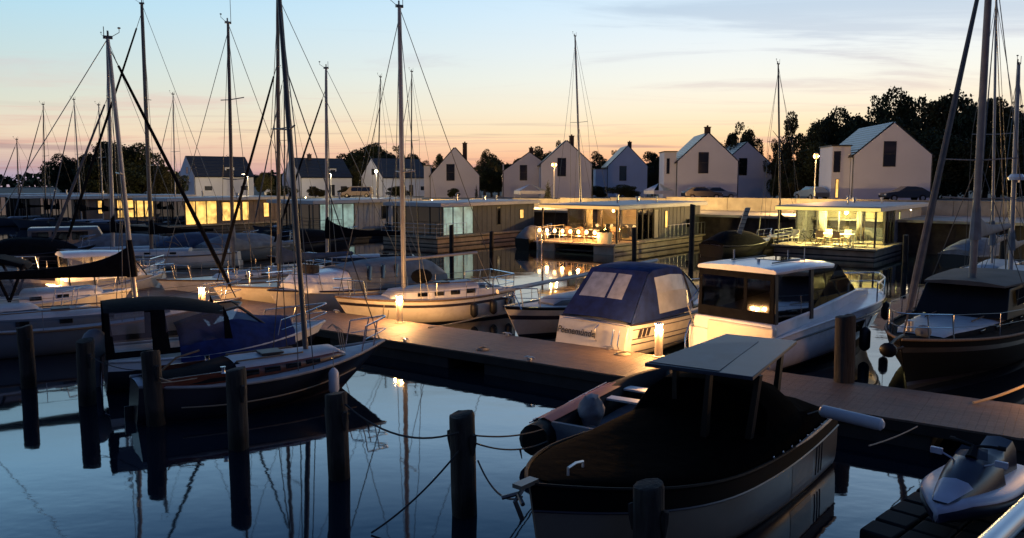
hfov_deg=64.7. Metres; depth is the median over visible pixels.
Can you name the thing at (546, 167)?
house
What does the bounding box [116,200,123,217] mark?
window
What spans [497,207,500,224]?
window
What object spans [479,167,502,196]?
tree
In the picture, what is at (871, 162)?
house
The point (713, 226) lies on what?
quay piling wall
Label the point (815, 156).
street lamp
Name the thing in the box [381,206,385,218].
window
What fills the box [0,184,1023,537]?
water
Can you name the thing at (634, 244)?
mooring pile
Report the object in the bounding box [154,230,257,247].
motorboat
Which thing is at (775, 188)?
hedge
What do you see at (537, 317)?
sailboat
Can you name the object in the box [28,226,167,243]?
motorboat
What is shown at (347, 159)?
tree
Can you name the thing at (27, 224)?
sailboat
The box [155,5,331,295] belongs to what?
sailboat
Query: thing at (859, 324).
hull window
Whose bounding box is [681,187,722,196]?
parked car
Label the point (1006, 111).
tree
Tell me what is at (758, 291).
rear window
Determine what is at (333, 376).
fender
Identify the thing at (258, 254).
motorboat
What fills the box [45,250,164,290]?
motorboat
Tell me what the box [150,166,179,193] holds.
tree
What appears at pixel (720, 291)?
rear window
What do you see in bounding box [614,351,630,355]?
coiled rope
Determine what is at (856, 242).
deck lounger
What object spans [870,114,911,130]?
tree
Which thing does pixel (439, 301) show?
sailboat
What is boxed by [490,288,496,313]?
fender
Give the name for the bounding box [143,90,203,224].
sailboat
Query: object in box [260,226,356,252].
motorboat
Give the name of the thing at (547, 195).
shrub
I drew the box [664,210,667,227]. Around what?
window
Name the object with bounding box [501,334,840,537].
motorboat
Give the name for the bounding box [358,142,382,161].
tree
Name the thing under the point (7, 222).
sailboat
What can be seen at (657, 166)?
tree
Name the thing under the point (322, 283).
motorboat
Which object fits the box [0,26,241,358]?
sailboat
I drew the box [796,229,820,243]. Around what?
bicycle
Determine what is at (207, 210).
houseboat
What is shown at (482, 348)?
coiled rope
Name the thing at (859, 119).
tree
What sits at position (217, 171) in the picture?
house
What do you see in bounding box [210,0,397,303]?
sailboat
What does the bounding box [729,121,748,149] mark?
tree
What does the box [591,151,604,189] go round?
tree
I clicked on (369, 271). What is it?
window
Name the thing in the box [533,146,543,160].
tree
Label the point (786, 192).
hedge
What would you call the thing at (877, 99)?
tree
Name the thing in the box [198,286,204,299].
bollard lamp
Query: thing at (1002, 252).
mooring pile
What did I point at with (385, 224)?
sailboat
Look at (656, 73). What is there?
sky
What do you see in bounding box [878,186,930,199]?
parked car
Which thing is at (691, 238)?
mooring pile
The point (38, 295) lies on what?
motorboat
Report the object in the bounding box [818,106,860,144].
tree
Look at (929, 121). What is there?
tree
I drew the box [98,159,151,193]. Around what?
tree
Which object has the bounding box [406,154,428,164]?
tree
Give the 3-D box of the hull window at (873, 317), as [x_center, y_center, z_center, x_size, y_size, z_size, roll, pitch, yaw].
[10.674,1.494,23.933,0.133,0.330,0.856,5,8,36]
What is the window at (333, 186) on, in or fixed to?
in the house at (341, 176)
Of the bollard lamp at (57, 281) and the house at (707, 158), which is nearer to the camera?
the bollard lamp at (57, 281)
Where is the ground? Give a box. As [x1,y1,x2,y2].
[0,187,1023,201]
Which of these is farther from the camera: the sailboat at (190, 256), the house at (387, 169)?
the house at (387, 169)
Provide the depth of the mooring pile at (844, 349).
17.78 m
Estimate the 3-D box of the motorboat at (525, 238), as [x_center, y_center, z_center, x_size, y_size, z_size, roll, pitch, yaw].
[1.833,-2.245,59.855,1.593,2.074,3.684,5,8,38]
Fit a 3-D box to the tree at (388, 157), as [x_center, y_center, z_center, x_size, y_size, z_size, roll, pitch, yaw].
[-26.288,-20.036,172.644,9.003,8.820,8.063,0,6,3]
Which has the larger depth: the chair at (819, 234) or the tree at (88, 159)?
the tree at (88, 159)
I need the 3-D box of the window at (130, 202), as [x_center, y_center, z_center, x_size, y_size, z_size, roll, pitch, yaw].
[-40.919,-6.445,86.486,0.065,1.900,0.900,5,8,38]
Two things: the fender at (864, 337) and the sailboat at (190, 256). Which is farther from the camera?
the sailboat at (190, 256)
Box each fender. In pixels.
[328,352,338,392]
[470,302,477,317]
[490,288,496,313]
[505,285,511,304]
[807,405,884,430]
[859,319,870,350]
[881,289,890,319]
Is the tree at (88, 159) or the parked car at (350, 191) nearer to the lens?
the tree at (88, 159)
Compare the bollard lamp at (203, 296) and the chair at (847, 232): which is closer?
the bollard lamp at (203, 296)
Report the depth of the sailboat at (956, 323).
21.24 m
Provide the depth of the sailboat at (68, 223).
80.15 m
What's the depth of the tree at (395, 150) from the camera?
177.75 m
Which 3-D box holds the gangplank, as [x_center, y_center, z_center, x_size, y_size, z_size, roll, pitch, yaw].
[15.095,-2.962,52.920,0.979,2.116,0.110,0,6,0]
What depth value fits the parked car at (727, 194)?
95.88 m
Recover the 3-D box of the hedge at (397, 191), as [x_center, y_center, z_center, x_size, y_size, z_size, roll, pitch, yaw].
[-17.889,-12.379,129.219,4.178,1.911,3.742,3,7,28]
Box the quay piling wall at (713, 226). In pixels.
[534,212,1023,258]
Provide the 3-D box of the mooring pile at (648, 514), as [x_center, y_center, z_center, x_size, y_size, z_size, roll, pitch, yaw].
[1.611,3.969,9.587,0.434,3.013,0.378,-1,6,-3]
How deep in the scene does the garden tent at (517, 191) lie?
102.60 m
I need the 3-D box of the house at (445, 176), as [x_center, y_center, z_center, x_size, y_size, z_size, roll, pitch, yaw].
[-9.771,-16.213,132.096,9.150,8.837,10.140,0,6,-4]
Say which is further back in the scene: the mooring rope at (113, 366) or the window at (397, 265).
the window at (397, 265)
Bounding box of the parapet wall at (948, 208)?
[422,197,1023,216]
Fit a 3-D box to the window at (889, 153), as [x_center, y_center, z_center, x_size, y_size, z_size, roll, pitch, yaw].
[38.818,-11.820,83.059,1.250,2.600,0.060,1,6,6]
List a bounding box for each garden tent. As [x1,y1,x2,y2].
[514,184,545,197]
[644,183,673,197]
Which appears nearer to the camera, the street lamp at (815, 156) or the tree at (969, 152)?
the street lamp at (815, 156)
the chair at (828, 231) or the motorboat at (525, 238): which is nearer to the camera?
the chair at (828, 231)
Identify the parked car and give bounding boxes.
[341,186,373,197]
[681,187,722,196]
[706,187,736,197]
[794,187,829,198]
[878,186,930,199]
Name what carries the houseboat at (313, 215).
on the water
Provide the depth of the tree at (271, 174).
173.20 m
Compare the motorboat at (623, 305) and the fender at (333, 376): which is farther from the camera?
the motorboat at (623, 305)
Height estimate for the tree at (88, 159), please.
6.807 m
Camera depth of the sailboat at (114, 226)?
47.27 m
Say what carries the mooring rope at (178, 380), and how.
attached to the sailboat at (278, 376)
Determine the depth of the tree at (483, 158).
148.17 m
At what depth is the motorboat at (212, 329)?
19.88 m
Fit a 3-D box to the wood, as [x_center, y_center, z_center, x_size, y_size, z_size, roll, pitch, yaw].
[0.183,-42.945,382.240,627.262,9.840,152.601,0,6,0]
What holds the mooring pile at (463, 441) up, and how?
in the water
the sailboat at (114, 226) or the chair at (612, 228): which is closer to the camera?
the sailboat at (114, 226)
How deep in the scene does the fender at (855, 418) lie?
12.82 m
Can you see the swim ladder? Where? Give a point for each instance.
(540, 239)
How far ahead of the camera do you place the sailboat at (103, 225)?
78.69 m
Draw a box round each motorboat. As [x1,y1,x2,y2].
[0,234,95,268]
[0,254,130,307]
[0,285,90,313]
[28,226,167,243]
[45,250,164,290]
[72,233,166,246]
[82,296,326,393]
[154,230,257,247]
[195,230,294,261]
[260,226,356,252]
[266,256,449,312]
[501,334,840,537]
[514,224,551,249]
[556,261,698,353]
[685,248,885,370]
[698,228,771,257]
[937,234,1007,268]
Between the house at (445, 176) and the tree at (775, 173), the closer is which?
the tree at (775, 173)
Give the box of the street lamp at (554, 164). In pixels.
[552,162,555,198]
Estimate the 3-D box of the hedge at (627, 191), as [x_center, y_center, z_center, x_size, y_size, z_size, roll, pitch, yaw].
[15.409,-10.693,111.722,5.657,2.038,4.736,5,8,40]
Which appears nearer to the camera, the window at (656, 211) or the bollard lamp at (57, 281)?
the bollard lamp at (57, 281)
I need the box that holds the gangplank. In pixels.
[737,208,749,233]
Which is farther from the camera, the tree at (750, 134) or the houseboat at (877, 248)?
the tree at (750, 134)
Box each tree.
[37,153,80,192]
[54,152,102,192]
[71,160,120,193]
[91,140,126,192]
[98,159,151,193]
[105,142,164,193]
[138,164,173,193]
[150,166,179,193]
[173,172,188,193]
[253,172,281,186]
[254,171,274,195]
[336,149,367,163]
[343,157,361,166]
[344,152,364,195]
[347,159,368,178]
[348,164,364,195]
[355,146,394,160]
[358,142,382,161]
[367,155,396,164]
[385,145,404,158]
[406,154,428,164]
[432,154,442,168]
[475,149,496,195]
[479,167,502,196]
[481,153,502,196]
[495,161,509,195]
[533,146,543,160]
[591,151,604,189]
[591,160,601,195]
[642,151,658,195]
[646,159,658,195]
[648,167,658,189]
[722,133,738,147]
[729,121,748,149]
[739,128,764,155]
[763,138,778,197]
[768,144,799,197]
[772,111,805,197]
[775,177,801,192]
[789,141,828,198]
[791,118,826,197]
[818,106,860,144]
[841,112,871,138]
[852,93,890,125]
[861,86,932,129]
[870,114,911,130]
[902,95,957,137]
[904,125,931,186]
[917,126,973,198]
[928,89,990,196]
[931,138,1003,197]
[964,131,1023,197]
[972,95,1011,197]
[985,103,1023,148]
[985,138,1023,198]
[1001,113,1023,171]
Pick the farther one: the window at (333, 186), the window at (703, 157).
the window at (333, 186)
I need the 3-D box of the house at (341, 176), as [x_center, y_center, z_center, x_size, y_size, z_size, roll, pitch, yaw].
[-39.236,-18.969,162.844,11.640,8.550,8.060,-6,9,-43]
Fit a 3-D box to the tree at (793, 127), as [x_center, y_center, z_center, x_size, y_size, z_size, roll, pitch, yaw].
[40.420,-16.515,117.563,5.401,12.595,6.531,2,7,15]
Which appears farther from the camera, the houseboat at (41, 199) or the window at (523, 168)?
the window at (523, 168)
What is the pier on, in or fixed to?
on the water
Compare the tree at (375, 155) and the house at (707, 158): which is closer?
the house at (707, 158)
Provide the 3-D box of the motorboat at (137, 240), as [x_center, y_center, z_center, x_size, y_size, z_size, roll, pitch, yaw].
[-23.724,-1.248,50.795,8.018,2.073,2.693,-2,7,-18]
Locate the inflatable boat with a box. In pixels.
[519,368,671,455]
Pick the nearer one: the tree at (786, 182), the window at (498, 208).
the window at (498, 208)
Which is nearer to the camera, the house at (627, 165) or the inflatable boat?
the inflatable boat
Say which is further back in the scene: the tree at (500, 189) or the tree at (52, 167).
the tree at (500, 189)
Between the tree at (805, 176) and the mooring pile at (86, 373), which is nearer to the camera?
the mooring pile at (86, 373)
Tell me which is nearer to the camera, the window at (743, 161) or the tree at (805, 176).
the tree at (805, 176)
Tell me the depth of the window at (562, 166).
121.60 m
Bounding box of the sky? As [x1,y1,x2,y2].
[0,0,1023,181]
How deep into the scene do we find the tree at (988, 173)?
92.34 m
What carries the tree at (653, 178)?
on the ground
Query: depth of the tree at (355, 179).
166.66 m
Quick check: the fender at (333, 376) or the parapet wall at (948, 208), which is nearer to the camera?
the fender at (333, 376)
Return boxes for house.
[179,156,254,195]
[281,153,352,196]
[361,158,423,196]
[423,142,480,197]
[502,146,541,196]
[537,134,593,197]
[593,141,648,196]
[659,125,739,197]
[726,142,772,197]
[818,122,934,199]
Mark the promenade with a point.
(944, 219)
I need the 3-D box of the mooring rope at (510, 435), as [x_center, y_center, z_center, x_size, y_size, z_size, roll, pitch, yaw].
[0.015,2.637,13.066,0.028,0.684,2.634,3,7,24]
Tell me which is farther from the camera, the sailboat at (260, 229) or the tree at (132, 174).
the tree at (132, 174)
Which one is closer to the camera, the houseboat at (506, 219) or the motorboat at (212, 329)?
the motorboat at (212, 329)
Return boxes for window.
[97,200,101,213]
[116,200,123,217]
[127,200,133,217]
[134,201,143,216]
[136,263,144,273]
[144,201,153,216]
[221,202,229,220]
[234,202,240,220]
[242,201,249,219]
[263,202,268,216]
[330,185,334,195]
[367,266,371,279]
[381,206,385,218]
[381,265,385,278]
[394,264,398,276]
[446,164,454,180]
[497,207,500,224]
[519,209,523,218]
[520,165,526,179]
[557,158,565,175]
[619,166,626,180]
[653,209,659,238]
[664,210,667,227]
[698,152,708,172]
[702,274,743,309]
[739,158,746,174]
[747,279,769,312]
[778,270,809,322]
[856,319,864,331]
[867,312,877,326]
[883,141,896,166]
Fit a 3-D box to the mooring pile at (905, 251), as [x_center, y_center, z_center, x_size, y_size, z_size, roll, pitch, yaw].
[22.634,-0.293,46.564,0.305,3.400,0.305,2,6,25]
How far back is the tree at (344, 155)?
175.26 m
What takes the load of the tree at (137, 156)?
on the promenade
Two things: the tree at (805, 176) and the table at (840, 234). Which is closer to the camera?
the table at (840, 234)
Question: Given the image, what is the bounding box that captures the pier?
[0,266,1023,465]
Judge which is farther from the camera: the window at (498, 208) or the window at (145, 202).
the window at (145, 202)
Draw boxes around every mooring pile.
[16,324,36,388]
[76,337,96,406]
[140,350,165,426]
[225,366,248,451]
[302,264,318,273]
[324,391,349,481]
[447,410,476,519]
[449,225,453,252]
[489,231,493,251]
[628,478,668,537]
[632,227,636,261]
[688,204,694,268]
[834,314,855,383]
[882,212,883,241]
[902,234,908,267]
[999,239,1006,258]
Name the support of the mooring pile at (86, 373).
in the water
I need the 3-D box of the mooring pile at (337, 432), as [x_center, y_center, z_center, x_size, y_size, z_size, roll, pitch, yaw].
[-2.928,3.530,13.662,0.486,2.994,0.375,0,6,9]
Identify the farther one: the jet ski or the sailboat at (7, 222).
the sailboat at (7, 222)
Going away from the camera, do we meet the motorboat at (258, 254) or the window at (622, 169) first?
the motorboat at (258, 254)
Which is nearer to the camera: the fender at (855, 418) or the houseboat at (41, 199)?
the fender at (855, 418)
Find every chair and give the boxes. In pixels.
[565,226,574,239]
[577,227,586,240]
[610,227,615,240]
[788,229,799,244]
[815,231,825,244]
[822,229,832,243]
[832,231,842,245]
[840,230,851,244]
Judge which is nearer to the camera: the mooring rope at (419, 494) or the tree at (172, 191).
the mooring rope at (419, 494)
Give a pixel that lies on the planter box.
(604, 235)
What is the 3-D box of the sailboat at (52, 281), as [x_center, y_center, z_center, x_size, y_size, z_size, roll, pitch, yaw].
[-18.944,0.436,36.126,6.489,2.032,2.692,-1,6,-5]
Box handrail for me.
[978,496,1023,537]
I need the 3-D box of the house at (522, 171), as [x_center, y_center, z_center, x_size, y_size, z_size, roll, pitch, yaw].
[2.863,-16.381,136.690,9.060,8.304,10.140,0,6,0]
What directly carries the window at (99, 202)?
in the houseboat at (90, 200)
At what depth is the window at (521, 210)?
69.81 m
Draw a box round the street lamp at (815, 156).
[813,153,818,198]
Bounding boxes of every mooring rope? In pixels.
[90,356,140,370]
[161,378,195,382]
[344,403,458,438]
[371,451,459,533]
[428,315,487,327]
[476,429,543,436]
[476,441,547,458]
[477,460,522,499]
[868,426,917,445]
[972,384,1023,403]
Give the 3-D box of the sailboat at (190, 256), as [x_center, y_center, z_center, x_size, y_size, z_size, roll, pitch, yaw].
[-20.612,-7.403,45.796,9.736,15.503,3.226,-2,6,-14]
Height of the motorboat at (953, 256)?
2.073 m
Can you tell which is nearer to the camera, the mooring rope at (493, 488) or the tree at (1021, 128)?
the mooring rope at (493, 488)
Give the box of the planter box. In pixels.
[597,226,611,243]
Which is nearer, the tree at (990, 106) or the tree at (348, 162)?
the tree at (990, 106)
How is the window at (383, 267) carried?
in the motorboat at (322, 283)
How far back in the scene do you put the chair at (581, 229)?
56.88 m
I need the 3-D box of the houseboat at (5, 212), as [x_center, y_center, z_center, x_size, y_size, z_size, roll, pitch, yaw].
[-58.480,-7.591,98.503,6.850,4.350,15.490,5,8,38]
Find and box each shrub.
[447,188,459,197]
[544,181,551,198]
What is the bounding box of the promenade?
[0,193,1023,225]
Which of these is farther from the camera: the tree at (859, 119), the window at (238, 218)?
the tree at (859, 119)
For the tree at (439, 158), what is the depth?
148.21 m
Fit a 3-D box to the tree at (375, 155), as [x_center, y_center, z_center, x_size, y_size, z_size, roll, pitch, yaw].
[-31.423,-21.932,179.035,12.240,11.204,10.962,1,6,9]
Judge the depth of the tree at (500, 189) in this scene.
171.03 m
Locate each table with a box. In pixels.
[593,230,621,242]
[814,233,855,245]
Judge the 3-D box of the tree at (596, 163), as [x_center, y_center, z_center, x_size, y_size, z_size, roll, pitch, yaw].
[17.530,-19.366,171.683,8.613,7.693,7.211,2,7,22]
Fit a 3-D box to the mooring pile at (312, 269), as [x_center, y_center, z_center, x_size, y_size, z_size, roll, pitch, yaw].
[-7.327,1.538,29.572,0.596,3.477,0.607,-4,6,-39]
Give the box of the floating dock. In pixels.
[859,488,1023,537]
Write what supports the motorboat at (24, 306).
on the water
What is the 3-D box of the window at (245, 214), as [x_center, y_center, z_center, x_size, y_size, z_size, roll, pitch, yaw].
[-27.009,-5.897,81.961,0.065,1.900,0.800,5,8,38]
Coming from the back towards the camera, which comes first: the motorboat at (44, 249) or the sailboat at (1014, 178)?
the motorboat at (44, 249)
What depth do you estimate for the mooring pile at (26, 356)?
19.43 m
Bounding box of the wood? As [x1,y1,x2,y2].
[0,170,280,187]
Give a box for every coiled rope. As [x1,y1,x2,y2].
[476,347,488,350]
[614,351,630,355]
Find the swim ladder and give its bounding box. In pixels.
[537,230,544,250]
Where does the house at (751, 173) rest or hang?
on the ground
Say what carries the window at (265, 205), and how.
in the houseboat at (207, 210)
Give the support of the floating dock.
on the water
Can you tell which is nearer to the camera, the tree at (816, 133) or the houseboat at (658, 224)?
the houseboat at (658, 224)
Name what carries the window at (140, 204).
in the houseboat at (90, 200)
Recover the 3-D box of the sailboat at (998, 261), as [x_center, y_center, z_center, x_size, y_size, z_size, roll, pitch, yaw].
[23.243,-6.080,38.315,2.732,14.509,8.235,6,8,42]
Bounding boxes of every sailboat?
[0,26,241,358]
[0,136,48,226]
[11,101,74,228]
[11,255,165,287]
[47,98,119,226]
[51,32,194,265]
[60,0,242,268]
[69,101,144,231]
[124,0,385,424]
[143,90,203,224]
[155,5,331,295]
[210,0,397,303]
[252,65,313,232]
[267,61,419,265]
[332,0,515,323]
[356,75,399,197]
[384,69,435,229]
[496,259,657,337]
[552,31,607,237]
[758,59,800,250]
[879,0,1023,388]
[960,0,1023,267]
[981,55,1023,270]
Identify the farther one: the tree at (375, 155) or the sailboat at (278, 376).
the tree at (375, 155)
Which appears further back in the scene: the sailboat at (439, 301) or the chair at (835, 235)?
the chair at (835, 235)
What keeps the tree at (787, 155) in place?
on the ground
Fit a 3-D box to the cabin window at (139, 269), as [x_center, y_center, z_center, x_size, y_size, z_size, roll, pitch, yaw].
[-15.723,-0.217,33.708,0.560,0.850,1.280,-5,8,-39]
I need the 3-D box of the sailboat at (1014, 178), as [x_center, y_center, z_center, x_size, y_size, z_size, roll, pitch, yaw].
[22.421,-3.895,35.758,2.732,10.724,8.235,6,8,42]
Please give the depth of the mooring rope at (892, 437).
13.75 m
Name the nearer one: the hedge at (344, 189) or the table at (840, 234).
the table at (840, 234)
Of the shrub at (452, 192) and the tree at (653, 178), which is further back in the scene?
the tree at (653, 178)
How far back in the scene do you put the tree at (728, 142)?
132.11 m
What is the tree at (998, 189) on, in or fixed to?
on the ground
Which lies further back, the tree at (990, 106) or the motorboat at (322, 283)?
the tree at (990, 106)
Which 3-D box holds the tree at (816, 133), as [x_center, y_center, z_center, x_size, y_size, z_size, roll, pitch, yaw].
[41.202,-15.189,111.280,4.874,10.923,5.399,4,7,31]
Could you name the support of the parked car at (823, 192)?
on the ground
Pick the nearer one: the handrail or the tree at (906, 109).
the handrail
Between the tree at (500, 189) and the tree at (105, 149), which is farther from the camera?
the tree at (500, 189)
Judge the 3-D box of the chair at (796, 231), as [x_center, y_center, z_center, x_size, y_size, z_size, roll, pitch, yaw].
[18.907,-2.158,54.242,0.589,0.981,0.576,-5,8,-38]
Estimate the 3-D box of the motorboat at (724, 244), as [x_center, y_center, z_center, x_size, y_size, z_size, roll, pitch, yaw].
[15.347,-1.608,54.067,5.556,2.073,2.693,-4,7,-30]
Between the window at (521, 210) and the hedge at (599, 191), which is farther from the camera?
the hedge at (599, 191)
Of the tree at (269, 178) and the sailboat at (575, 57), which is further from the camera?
the tree at (269, 178)
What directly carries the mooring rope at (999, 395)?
attached to the pier
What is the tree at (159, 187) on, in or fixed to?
on the promenade
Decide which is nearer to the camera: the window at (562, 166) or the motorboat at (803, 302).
the motorboat at (803, 302)
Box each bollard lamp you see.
[55,278,59,284]
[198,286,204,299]
[395,295,404,322]
[652,322,664,357]
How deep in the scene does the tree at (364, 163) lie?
170.57 m
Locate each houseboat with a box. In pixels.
[0,190,106,217]
[7,190,120,219]
[43,191,196,226]
[130,191,287,233]
[263,192,421,237]
[381,194,539,245]
[534,195,707,254]
[770,196,928,259]
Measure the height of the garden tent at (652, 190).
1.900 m
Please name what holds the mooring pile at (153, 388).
in the water
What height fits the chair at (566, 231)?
0.981 m
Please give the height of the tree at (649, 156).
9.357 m
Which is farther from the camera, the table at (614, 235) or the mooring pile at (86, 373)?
the table at (614, 235)
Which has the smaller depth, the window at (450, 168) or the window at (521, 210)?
the window at (521, 210)
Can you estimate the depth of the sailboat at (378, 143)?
73.69 m
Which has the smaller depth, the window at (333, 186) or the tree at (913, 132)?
the tree at (913, 132)
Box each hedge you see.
[265,185,298,195]
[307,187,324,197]
[337,187,348,196]
[386,186,410,195]
[591,185,609,197]
[604,184,640,197]
[768,177,783,197]
[781,182,803,197]
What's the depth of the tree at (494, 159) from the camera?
157.22 m
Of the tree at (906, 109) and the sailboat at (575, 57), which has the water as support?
the sailboat at (575, 57)
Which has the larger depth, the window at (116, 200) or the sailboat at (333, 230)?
the window at (116, 200)
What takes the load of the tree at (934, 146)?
on the ground
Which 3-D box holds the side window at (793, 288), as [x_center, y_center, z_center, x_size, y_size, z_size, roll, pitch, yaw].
[7.359,0.712,21.099,1.610,1.290,0.050,-5,8,-41]
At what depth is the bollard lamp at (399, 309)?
25.32 m
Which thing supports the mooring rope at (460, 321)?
attached to the pier
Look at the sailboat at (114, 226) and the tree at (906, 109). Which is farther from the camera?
the tree at (906, 109)
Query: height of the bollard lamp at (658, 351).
0.885 m
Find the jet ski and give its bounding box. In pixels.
[920,436,1023,522]
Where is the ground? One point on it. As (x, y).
(29, 190)
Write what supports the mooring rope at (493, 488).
attached to the mooring pile at (463, 441)
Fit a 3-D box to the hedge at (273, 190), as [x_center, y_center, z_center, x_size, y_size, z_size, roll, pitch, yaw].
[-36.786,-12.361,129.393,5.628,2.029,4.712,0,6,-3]
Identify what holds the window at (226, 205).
in the houseboat at (207, 210)
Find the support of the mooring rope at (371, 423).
attached to the mooring pile at (463, 441)
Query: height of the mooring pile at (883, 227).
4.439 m
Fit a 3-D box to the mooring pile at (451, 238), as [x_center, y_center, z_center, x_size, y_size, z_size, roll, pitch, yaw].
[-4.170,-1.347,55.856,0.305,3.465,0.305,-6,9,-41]
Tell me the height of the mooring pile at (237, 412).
3.054 m
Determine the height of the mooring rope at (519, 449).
0.733 m
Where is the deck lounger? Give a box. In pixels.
[841,235,872,246]
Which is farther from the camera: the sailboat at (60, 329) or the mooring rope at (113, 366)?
the sailboat at (60, 329)
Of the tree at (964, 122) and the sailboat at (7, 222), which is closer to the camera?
the sailboat at (7, 222)
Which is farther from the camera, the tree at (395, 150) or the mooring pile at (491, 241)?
the tree at (395, 150)
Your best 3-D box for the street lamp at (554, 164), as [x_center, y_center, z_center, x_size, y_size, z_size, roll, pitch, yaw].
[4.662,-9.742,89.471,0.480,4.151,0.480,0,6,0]
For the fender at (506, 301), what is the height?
0.950 m
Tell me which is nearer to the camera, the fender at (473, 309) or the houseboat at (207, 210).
the fender at (473, 309)
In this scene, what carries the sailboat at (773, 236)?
on the water
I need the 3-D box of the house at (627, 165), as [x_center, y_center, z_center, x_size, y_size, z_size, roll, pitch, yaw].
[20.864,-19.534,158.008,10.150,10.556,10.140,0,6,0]
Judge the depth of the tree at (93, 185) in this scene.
109.33 m
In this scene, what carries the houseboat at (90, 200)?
on the water
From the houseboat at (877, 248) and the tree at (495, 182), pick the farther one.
the tree at (495, 182)

